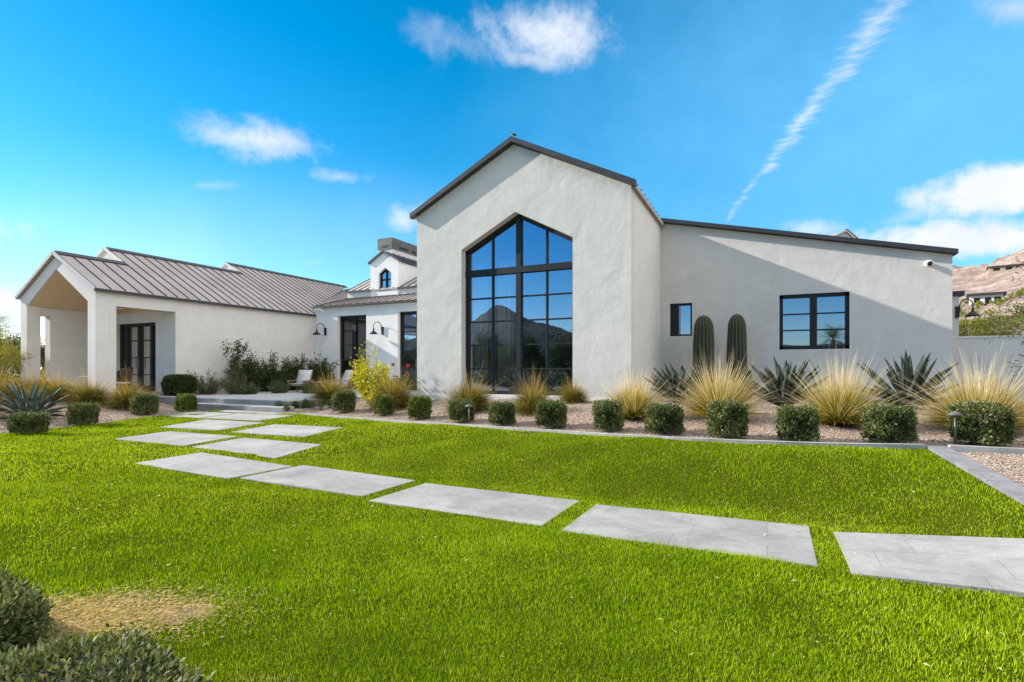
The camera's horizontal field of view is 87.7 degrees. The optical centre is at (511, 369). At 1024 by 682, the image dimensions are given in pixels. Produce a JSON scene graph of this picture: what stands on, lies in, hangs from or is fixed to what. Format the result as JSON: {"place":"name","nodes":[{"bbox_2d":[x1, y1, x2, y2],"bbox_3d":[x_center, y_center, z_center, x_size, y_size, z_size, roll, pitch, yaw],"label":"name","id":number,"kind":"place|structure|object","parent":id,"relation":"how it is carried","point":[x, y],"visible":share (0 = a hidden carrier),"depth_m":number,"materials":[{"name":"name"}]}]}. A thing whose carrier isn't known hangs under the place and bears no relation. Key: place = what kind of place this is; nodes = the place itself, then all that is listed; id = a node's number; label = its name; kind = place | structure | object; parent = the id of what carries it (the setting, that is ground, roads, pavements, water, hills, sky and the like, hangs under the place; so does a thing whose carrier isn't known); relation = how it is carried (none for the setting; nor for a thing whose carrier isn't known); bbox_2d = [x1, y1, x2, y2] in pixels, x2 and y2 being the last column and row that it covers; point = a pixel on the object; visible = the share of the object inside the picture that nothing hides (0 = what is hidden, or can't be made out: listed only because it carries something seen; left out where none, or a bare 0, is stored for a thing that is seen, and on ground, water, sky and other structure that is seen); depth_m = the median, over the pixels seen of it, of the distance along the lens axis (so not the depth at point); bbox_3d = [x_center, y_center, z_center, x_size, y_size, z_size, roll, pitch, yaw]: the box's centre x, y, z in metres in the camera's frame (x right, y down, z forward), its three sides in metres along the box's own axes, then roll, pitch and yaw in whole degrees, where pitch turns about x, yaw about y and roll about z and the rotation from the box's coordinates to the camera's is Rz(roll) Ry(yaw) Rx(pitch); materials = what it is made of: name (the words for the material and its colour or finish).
{"place":"outdoors","nodes":[
{"label":"outdoors","id":0,"kind":"place"},
{"bbox_2d":[0,389,291,432],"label":"gravel slope","id":1,"kind":"structure","parent":0,"point":[124,414],"depth_m":14.30,"materials":[{"name":"gravel"}]},
{"bbox_2d":[0,357,28,403],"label":"bunch grass","id":2,"kind":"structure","parent":1,"relation":"on","point":[5,390],"depth_m":14.38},
{"bbox_2d":[0,314,44,375],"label":"palo verde","id":3,"kind":"object","parent":1,"relation":"on","point":[7,352],"visible":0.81,"depth_m":18.14,"materials":[{"name":"green plant"}]},
{"bbox_2d":[2,362,49,392],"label":"bunch grass","id":4,"kind":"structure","parent":1,"relation":"on","point":[22,383],"depth_m":16.10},
{"bbox_2d":[0,380,72,418],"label":"agave","id":5,"kind":"object","parent":1,"relation":"on","point":[32,402],"visible":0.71,"depth_m":12.97,"materials":[{"name":"plant"}]},
{"bbox_2d":[13,370,76,397],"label":"bunch grass","id":6,"kind":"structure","parent":1,"relation":"on","point":[36,384],"depth_m":15.70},
{"bbox_2d":[20,362,81,402],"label":"bunch grass","id":7,"kind":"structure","parent":1,"relation":"on","point":[51,388],"depth_m":15.07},
{"bbox_2d":[63,400,100,424],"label":"box shrub","id":8,"kind":"object","parent":1,"relation":"on","point":[78,413],"visible":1,"depth_m":12.49,"materials":[{"name":"green plant"}]},
{"bbox_2d":[57,368,116,405],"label":"bunch grass","id":9,"kind":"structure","parent":1,"relation":"on","point":[88,393],"depth_m":14.99,"materials":[{"name":"plant"}]},
{"bbox_2d":[95,366,153,410],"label":"bunch grass","id":10,"kind":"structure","parent":1,"relation":"on","point":[119,400],"depth_m":14.91,"materials":[{"name":"plant"}]},
{"bbox_2d":[128,392,159,414],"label":"box shrub","id":11,"kind":"object","parent":1,"relation":"on","point":[145,402],"visible":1,"depth_m":14.23,"materials":[{"name":"green plant"}]},
{"bbox_2d":[173,393,198,411],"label":"box shrub","id":12,"kind":"object","parent":1,"relation":"on","point":[185,402],"visible":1,"depth_m":14.95,"materials":[{"name":"green plant"}]},
{"bbox_2d":[224,351,267,387],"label":"garden shrub","id":13,"kind":"object","parent":1,"relation":"on","point":[253,374],"visible":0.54,"depth_m":20.20,"materials":[{"name":"green plant"}]},
{"bbox_2d":[253,350,294,391],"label":"garden shrub","id":14,"kind":"object","parent":1,"relation":"on","point":[272,372],"visible":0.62,"depth_m":20.96,"materials":[{"name":"green plant"}]},
{"bbox_2d":[278,353,319,389],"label":"garden shrub","id":15,"kind":"object","parent":1,"relation":"on","point":[296,367],"visible":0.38,"depth_m":22.17,"materials":[{"name":"green plant"}]},
{"bbox_2d":[158,389,416,402],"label":"patio","id":16,"kind":"structure","parent":0,"point":[291,395],"depth_m":17.19,"materials":[{"name":"concrete"}]},
{"bbox_2d":[159,373,197,395],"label":"box shrub","id":17,"kind":"object","parent":16,"relation":"on","point":[174,384],"visible":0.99,"depth_m":17.60,"materials":[{"name":"green plant"}]},
{"bbox_2d":[186,367,226,394],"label":"garden shrub","id":18,"kind":"object","parent":16,"relation":"on","point":[211,386],"visible":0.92,"depth_m":18.49,"materials":[{"name":"green plant"}]},
{"bbox_2d":[219,369,248,393],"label":"garden shrub","id":19,"kind":"object","parent":16,"relation":"on","point":[229,385],"visible":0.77,"depth_m":18.75,"materials":[{"name":"green plant"}]},
{"bbox_2d":[222,338,250,378],"bbox_3d":[-10.063,-0.115,19.631,1.238,2.110,0.936,0,0,25],"label":"sapling","id":20,"kind":"object","parent":16,"relation":"on","point":[236,358],"visible":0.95,"depth_m":19.50,"materials":[{"name":"green plant"}]},
{"bbox_2d":[158,397,325,411],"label":"step risers","id":21,"kind":"object","parent":16,"relation":"on","point":[169,401],"visible":0.19,"depth_m":15.54,"materials":[{"name":"concrete"}]},
{"bbox_2d":[198,403,293,411],"bbox_3d":[-7.822,1.240,15.392,3.850,0.420,0.358,0,0,25],"label":"step","id":22,"kind":"object","parent":21,"relation":"on","point":[269,406],"visible":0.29,"depth_m":15.13,"materials":[{"name":"concrete"}]},
{"bbox_2d":[233,380,260,394],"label":"garden shrub","id":23,"kind":"object","parent":16,"relation":"on","point":[245,389],"visible":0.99,"depth_m":18.59,"materials":[{"name":"green plant"}]},
{"bbox_2d":[264,377,290,392],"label":"garden shrub","id":24,"kind":"object","parent":16,"relation":"on","point":[276,387],"visible":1,"depth_m":19.49,"materials":[{"name":"green plant"}]},
{"bbox_2d":[286,370,312,392],"bbox_3d":[-8.136,0.458,20.521,0.670,0.856,0.919,0,0,5],"label":"patio chair","id":25,"kind":"object","parent":16,"relation":"on","point":[303,376],"visible":0.74,"depth_m":20.80,"materials":[{"name":"white wood"}]},
{"bbox_2d":[298,381,320,393],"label":"garden shrub","id":26,"kind":"object","parent":16,"relation":"on","point":[304,388],"visible":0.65,"depth_m":19.31,"materials":[{"name":"green plant"}]},
{"bbox_2d":[304,352,339,388],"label":"garden shrub","id":27,"kind":"object","parent":16,"relation":"on","point":[323,367],"visible":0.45,"depth_m":22.85,"materials":[{"name":"green plant"}]},
{"bbox_2d":[326,370,353,390],"bbox_3d":[-6.593,0.458,20.453,0.670,0.856,0.919,0,0,40],"label":"patio chair","id":28,"kind":"object","parent":16,"relation":"on","point":[347,373],"visible":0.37,"depth_m":20.62,"materials":[{"name":"white wood"}]},
{"bbox_2d":[300,363,360,404],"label":"bunch grass","id":29,"kind":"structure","parent":0,"point":[324,392],"depth_m":16.07,"materials":[{"name":"plant"}]},
{"bbox_2d":[0,409,1023,681],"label":"lawn","id":30,"kind":"structure","parent":0,"point":[900,494],"depth_m":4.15,"materials":[{"name":"plant"}]},
{"bbox_2d":[3,410,52,434],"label":"box shrub","id":31,"kind":"object","parent":30,"relation":"on","point":[27,422],"visible":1,"depth_m":11.05,"materials":[{"name":"green plant"}]},
{"bbox_2d":[0,562,64,658],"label":"box shrub","id":32,"kind":"object","parent":30,"relation":"on","point":[33,610],"visible":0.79,"depth_m":2.71,"materials":[{"name":"green plant"}]},
{"bbox_2d":[0,621,218,681],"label":"box shrub","id":33,"kind":"object","parent":30,"relation":"on","point":[125,658],"visible":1,"depth_m":2.22,"materials":[{"name":"green plant"}]},
{"bbox_2d":[63,604,217,635],"bbox_3d":[-2.320,1.453,3.089,1.521,0.027,0.750,0,0,4],"label":"bare patch","id":34,"kind":"object","parent":30,"relation":"on","point":[180,615],"visible":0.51,"depth_m":3.14,"materials":[{"name":"soil"}]},
{"bbox_2d":[19,577,295,648],"bbox_3d":[-2.518,1.435,3.115,2.510,0.060,1.241,0,0,-6],"label":"dry thatch","id":35,"kind":"object","parent":30,"relation":"on","point":[117,619],"visible":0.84,"depth_m":3.15,"materials":[{"name":"plant"}]},
{"bbox_2d":[116,431,235,445],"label":"stone slab","id":36,"kind":"structure","parent":30,"relation":"on","point":[177,438],"depth_m":10.23,"materials":[{"name":"stone"}]},
{"bbox_2d":[163,411,234,417],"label":"stone slab","id":37,"kind":"structure","parent":30,"relation":"on","point":[207,414],"depth_m":14.10,"materials":[{"name":"stone"}]},
{"bbox_2d":[160,419,261,430],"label":"stone slab","id":38,"kind":"structure","parent":30,"relation":"on","point":[213,425],"depth_m":11.99,"materials":[{"name":"stone"}]},
{"bbox_2d":[135,452,291,478],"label":"stone slab","id":39,"kind":"structure","parent":30,"relation":"on","point":[219,466],"depth_m":7.66,"materials":[{"name":"stone"}]},
{"bbox_2d":[205,413,292,420],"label":"stone slab","id":40,"kind":"structure","parent":30,"relation":"on","point":[253,417],"depth_m":13.32,"materials":[{"name":"stone"}]},
{"bbox_2d":[217,410,282,414],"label":"stone slab","id":41,"kind":"structure","parent":30,"relation":"on","point":[243,411],"depth_m":14.67,"materials":[{"name":"stone"}]},
{"bbox_2d":[193,438,320,458],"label":"stone slab","id":42,"kind":"structure","parent":30,"relation":"on","point":[262,447],"depth_m":9.14,"materials":[{"name":"stone"}]},
{"bbox_2d":[233,424,342,436],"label":"stone slab","id":43,"kind":"structure","parent":30,"relation":"on","point":[295,430],"depth_m":10.85,"materials":[{"name":"stone"}]},
{"bbox_2d":[242,465,414,496],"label":"stone slab","id":44,"kind":"structure","parent":30,"relation":"on","point":[346,482],"depth_m":6.85,"materials":[{"name":"stone"}]},
{"bbox_2d":[369,483,578,526],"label":"stone slab","id":45,"kind":"structure","parent":30,"relation":"on","point":[530,509],"depth_m":5.76,"materials":[{"name":"stone"}]},
{"bbox_2d":[6,427,1023,669],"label":"fallen leaves","id":46,"kind":"object","parent":30,"relation":"on","point":[926,664],"visible":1,"depth_m":4.51,"materials":[{"name":"plant"}]},
{"bbox_2d":[561,504,817,566],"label":"stone slab","id":47,"kind":"structure","parent":30,"relation":"on","point":[791,542],"depth_m":4.72,"materials":[{"name":"stone"}]},
{"bbox_2d":[834,532,1023,596],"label":"stone slab","id":48,"kind":"structure","parent":30,"relation":"on","point":[993,564],"depth_m":3.88,"materials":[{"name":"stone"}]},
{"bbox_2d":[927,445,1023,505],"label":"lawn kerb","id":49,"kind":"structure","parent":30,"relation":"on","point":[1006,486],"depth_m":5.63,"materials":[{"name":"concrete"}]},
{"bbox_2d":[0,0,1023,368],"label":"sky","id":50,"kind":"structure","parent":0,"point":[292,137],"materials":[{"name":"blue"}]},
{"bbox_2d":[313,395,1023,448],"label":"gravel bed","id":51,"kind":"object","parent":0,"point":[854,427],"visible":0.07,"depth_m":9.09,"materials":[{"name":"gravel"}]},
{"bbox_2d":[274,397,332,413],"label":"shrub","id":52,"kind":"object","parent":51,"relation":"on","point":[306,408],"visible":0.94,"depth_m":14.80,"materials":[{"name":"green plant"}]},
{"bbox_2d":[330,388,356,412],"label":"box shrub","id":53,"kind":"object","parent":51,"relation":"on","point":[342,400],"visible":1,"depth_m":13.80,"materials":[{"name":"green plant"}]},
{"bbox_2d":[348,340,395,405],"bbox_3d":[-3.915,0.097,14.953,1.304,1.826,1.729,0,0,-15],"label":"flowering bush","id":54,"kind":"object","parent":51,"relation":"on","point":[364,370],"visible":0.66,"depth_m":14.62,"materials":[{"name":"yellow plant"}]},
{"bbox_2d":[363,381,390,409],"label":"flowering bush","id":55,"kind":"object","parent":51,"relation":"on","point":[372,392],"visible":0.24,"depth_m":13.99,"materials":[{"name":"yellow plant"}]},
{"bbox_2d":[372,393,396,415],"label":"box shrub","id":56,"kind":"object","parent":51,"relation":"on","point":[384,404],"visible":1,"depth_m":12.77,"materials":[{"name":"green plant"}]},
{"bbox_2d":[358,356,433,410],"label":"bunch grass","id":57,"kind":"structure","parent":51,"relation":"on","point":[401,401],"depth_m":13.68,"materials":[{"name":"plant"}]},
{"bbox_2d":[387,363,416,394],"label":"flowering vine","id":58,"kind":"object","parent":51,"relation":"on","point":[407,377],"visible":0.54,"depth_m":17.76,"materials":[{"name":"green plant"}]},
{"bbox_2d":[406,395,432,419],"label":"box shrub","id":59,"kind":"object","parent":51,"relation":"on","point":[420,406],"visible":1,"depth_m":11.69,"materials":[{"name":"green plant"}]},
{"bbox_2d":[447,398,476,421],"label":"box shrub","id":60,"kind":"object","parent":51,"relation":"on","point":[458,410],"visible":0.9,"depth_m":10.77,"materials":[{"name":"green plant"}]},
{"bbox_2d":[434,356,504,414],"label":"bunch grass","id":61,"kind":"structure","parent":51,"relation":"on","point":[479,399],"depth_m":12.07,"materials":[{"name":"plant"}]},
{"bbox_2d":[14,136,964,400],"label":"house","id":62,"kind":"structure","parent":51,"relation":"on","point":[614,272],"depth_m":14.59,"materials":[{"name":"paint"}]},
{"bbox_2d":[116,367,132,389],"bbox_3d":[-13.250,0.390,18.041,0.689,0.925,0.759,0,0,25],"label":"wicker chair","id":63,"kind":"object","parent":62,"relation":"on","point":[124,371],"visible":0.73,"depth_m":17.89,"materials":[{"name":"wicker"}]},
{"bbox_2d":[120,323,155,390],"bbox_3d":[-13.702,-0.422,19.605,2.360,2.515,0.165,0,0,25],"label":"door","id":64,"kind":"structure","parent":62,"relation":"in","point":[137,341],"depth_m":19.58,"materials":[{"name":"black metal"}]},
{"bbox_2d":[340,315,365,388],"bbox_3d":[-6.915,-0.732,23.408,1.570,3.215,0.165,0,0,25],"label":"door","id":65,"kind":"structure","parent":62,"relation":"in","point":[352,328],"depth_m":23.52,"materials":[{"name":"glass"}]},
{"bbox_2d":[400,312,416,389],"bbox_3d":[-3.841,-0.753,21.977,1.790,3.255,0.109,0,0,25],"label":"door","id":66,"kind":"structure","parent":62,"relation":"in","point":[402,314],"depth_m":22.28,"materials":[{"name":"black metal"}]},
{"bbox_2d":[470,261,487,389],"bbox_3d":[-0.912,-1.115,14.498,0.604,3.570,0.140,0,0,25],"label":"window","id":67,"kind":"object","parent":62,"relation":"hanging from","point":[478,312],"visible":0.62,"depth_m":14.48,"materials":[{"name":"glass"}]},
{"bbox_2d":[498,259,514,390],"bbox_3d":[-0.145,-1.115,14.133,0.504,3.570,0.140,0,0,25],"label":"window","id":68,"kind":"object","parent":62,"relation":"hanging from","point":[506,330],"visible":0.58,"depth_m":14.11,"materials":[{"name":"glass"}]},
{"bbox_2d":[465,214,572,395],"bbox_3d":[0.167,-1.640,13.585,3.112,4.580,0.121,0,0,25],"label":"window","id":69,"kind":"structure","parent":62,"relation":"in","point":[519,269],"depth_m":13.54,"materials":[{"name":"black metal"}]},
{"bbox_2d":[670,303,691,335],"bbox_3d":[4.883,-1.420,15.373,0.610,0.940,0.090,0,0,25],"label":"window","id":70,"kind":"structure","parent":62,"relation":"in","point":[674,308],"depth_m":15.40,"materials":[{"name":"black metal"}]},
{"bbox_2d":[779,292,848,349],"bbox_3d":[7.878,-1.243,13.942,1.600,1.455,0.111,0,0,25],"label":"window","id":71,"kind":"structure","parent":62,"relation":"in","point":[813,313],"depth_m":13.89,"materials":[{"name":"black metal"}]},
{"bbox_2d":[955,299,980,317],"bbox_3d":[12.007,-1.619,14.013,0.486,0.485,0.372,0,0,25],"label":"wall lamp","id":72,"kind":"object","parent":62,"relation":"attached to","point":[971,313],"visible":0.99,"depth_m":14.05,"materials":[{"name":"black metal"}]},
{"bbox_2d":[487,399,516,424],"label":"box shrub","id":73,"kind":"object","parent":51,"relation":"on","point":[502,412],"visible":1,"depth_m":10.05,"materials":[{"name":"green plant"}]},
{"bbox_2d":[0,394,1023,636],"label":"gravel stones","id":74,"kind":"object","parent":51,"relation":"on","point":[161,412],"visible":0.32,"depth_m":9.20,"materials":[{"name":"gravel"}]},
{"bbox_2d":[503,373,560,416],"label":"bunch grass","id":75,"kind":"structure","parent":51,"relation":"on","point":[527,403],"depth_m":11.09,"materials":[{"name":"plant"}]},
{"bbox_2d":[533,396,568,428],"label":"box shrub","id":76,"kind":"object","parent":51,"relation":"on","point":[551,413],"visible":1,"depth_m":9.33,"materials":[{"name":"green plant"}]},
{"bbox_2d":[553,369,591,403],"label":"bunch grass","id":77,"kind":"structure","parent":51,"relation":"on","point":[573,395],"depth_m":12.00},
{"bbox_2d":[591,399,625,431],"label":"box shrub","id":78,"kind":"object","parent":51,"relation":"on","point":[608,414],"visible":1,"depth_m":8.65,"materials":[{"name":"green plant"}]},
{"bbox_2d":[300,413,926,448],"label":"bed kerb","id":79,"kind":"structure","parent":51,"relation":"on","point":[890,445],"depth_m":7.49,"materials":[{"name":"concrete"}]},
{"bbox_2d":[581,358,679,418],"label":"bunch grass","id":80,"kind":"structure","parent":51,"relation":"on","point":[633,404],"depth_m":9.53,"materials":[{"name":"plant"}]},
{"bbox_2d":[641,399,686,433],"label":"box shrub","id":81,"kind":"object","parent":51,"relation":"on","point":[665,417],"visible":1,"depth_m":8.13,"materials":[{"name":"green plant"}]},
{"bbox_2d":[642,361,710,402],"bbox_3d":[3.571,0.274,11.601,1.487,0.922,1.488,0,0,-32],"label":"agave","id":82,"kind":"object","parent":51,"relation":"on","point":[671,382],"visible":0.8,"depth_m":11.40,"materials":[{"name":"plant"}]},
{"bbox_2d":[692,315,715,397],"bbox_3d":[5.066,-0.340,14.090,0.605,2.180,0.608,0,0,25],"label":"column cactus","id":83,"kind":"object","parent":51,"relation":"on","point":[703,337],"depth_m":13.89,"materials":[{"name":"plant"}]},
{"bbox_2d":[702,398,750,437],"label":"box shrub","id":84,"kind":"object","parent":51,"relation":"on","point":[727,417],"visible":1,"depth_m":7.57,"materials":[{"name":"green plant"}]},
{"bbox_2d":[726,314,747,389],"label":"column cactus","id":85,"kind":"object","parent":51,"relation":"on","point":[737,337],"depth_m":13.76,"materials":[{"name":"plant"}]},
{"bbox_2d":[741,357,828,406],"bbox_3d":[5.183,0.239,10.200,1.596,0.990,1.598,0,0,14],"label":"agave","id":86,"kind":"object","parent":51,"relation":"on","point":[780,383],"visible":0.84,"depth_m":9.99,"materials":[{"name":"plant"}]},
{"bbox_2d":[773,401,823,441],"bbox_3d":[3.964,0.715,7.387,0.616,0.554,0.596,0,0,20],"label":"box shrub","id":87,"kind":"object","parent":51,"relation":"on","point":[795,422],"visible":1,"depth_m":7.24,"materials":[{"name":"green plant"}]},
{"bbox_2d":[857,399,918,442],"bbox_3d":[5.107,0.703,7.223,0.670,0.577,0.647,0,0,0],"label":"box shrub","id":88,"kind":"object","parent":51,"relation":"on","point":[892,422],"visible":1,"depth_m":7.06,"materials":[{"name":"green plant"}]},
{"bbox_2d":[857,350,963,407],"bbox_3d":[7.460,0.187,10.057,1.938,1.096,1.775,0,0,1],"label":"agave","id":89,"kind":"object","parent":51,"relation":"on","point":[919,376],"visible":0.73,"depth_m":9.92,"materials":[{"name":"plant"}]},
{"bbox_2d":[947,411,963,444],"bbox_3d":[5.751,0.793,6.921,0.170,0.505,0.167,0,0,25],"label":"path light","id":90,"kind":"object","parent":51,"relation":"on","point":[955,414],"visible":0.95,"depth_m":6.91,"materials":[{"name":"grey metal"}]},
{"bbox_2d":[890,341,1023,432],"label":"bunch grass","id":91,"kind":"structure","parent":51,"relation":"on","point":[976,393],"depth_m":7.77,"materials":[{"name":"plant"}]},
{"bbox_2d":[945,399,1019,444],"bbox_3d":[6.167,0.691,6.998,0.658,0.614,0.711,0,0,-11],"label":"box shrub","id":92,"kind":"object","parent":51,"relation":"on","point":[983,422],"visible":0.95,"depth_m":6.83,"materials":[{"name":"green plant"}]},
{"bbox_2d":[948,445,1023,454],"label":"gravel kerb","id":93,"kind":"structure","parent":51,"relation":"on","point":[983,449],"depth_m":6.58,"materials":[{"name":"concrete"}]},
{"bbox_2d":[952,335,1023,400],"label":"garden wall","id":94,"kind":"structure","parent":51,"relation":"on","point":[976,346],"depth_m":12.74,"materials":[{"name":"paint"}]},
{"bbox_2d":[977,255,1023,381],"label":"olive tree","id":95,"kind":"object","parent":51,"relation":"on","point":[1014,323],"visible":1,"depth_m":9.59,"materials":[{"name":"green plant"}]},
{"bbox_2d":[655,344,781,418],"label":"bunch grass","id":96,"kind":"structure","parent":0,"point":[712,390],"depth_m":9.04,"materials":[{"name":"plant"}]},
{"bbox_2d":[771,344,917,426],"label":"bunch grass","id":97,"kind":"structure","parent":0,"point":[838,406],"depth_m":8.24,"materials":[{"name":"plant"}]},
{"bbox_2d":[952,248,1023,334],"bbox_3d":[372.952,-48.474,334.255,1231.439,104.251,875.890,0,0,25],"label":"mountain","id":98,"kind":"structure","parent":0,"point":[972,279],"depth_m":211.04,"materials":[{"name":"stone"}]},
{"bbox_2d":[966,291,1006,304],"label":"hillside house","id":99,"kind":"structure","parent":98,"relation":"on","point":[986,297],"depth_m":114.78,"materials":[{"name":"paint"}]},
{"bbox_2d":[959,287,1023,335],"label":"desert scrub","id":100,"kind":"object","parent":98,"relation":"on","point":[978,304],"visible":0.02,"depth_m":93.84,"materials":[{"name":"green plant"}]},
{"bbox_2d":[986,263,1023,276],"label":"hillside house","id":101,"kind":"structure","parent":98,"relation":"on","point":[994,270],"depth_m":229.36,"materials":[{"name":"beige paint"}]},
{"bbox_2d":[959,452,1023,484],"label":"gravel","id":102,"kind":"structure","parent":0,"point":[972,457],"depth_m":6.06,"materials":[{"name":"gravel"}]},
{"label":"desert ground","id":103,"kind":"structure","parent":0,"visible":0},
{"bbox_2d":[0,369,44,382],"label":"desert scrub","id":104,"kind":"object","parent":103,"relation":"on","point":[19,377],"depth_m":32.41,"materials":[{"name":"yellow plant"}]},
{"bbox_2d":[1,329,44,381],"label":"background tree","id":105,"kind":"object","parent":103,"relation":"on","point":[42,350],"visible":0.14,"depth_m":34.02,"materials":[{"name":"green plant"}]},
{"bbox_2d":[959,313,1019,335],"bbox_3d":[14.530,-0.199,16.293,4.042,3.046,3.908,0,0,25],"label":"palo verde","id":106,"kind":"object","parent":103,"relation":"on","point":[963,333],"visible":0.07,"depth_m":16.41,"materials":[{"name":"green plant"}]},
{"bbox_2d":[959,305,1023,335],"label":"palo verde","id":107,"kind":"object","parent":103,"relation":"on","point":[994,334],"visible":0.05,"depth_m":17.53,"materials":[{"name":"green plant"}]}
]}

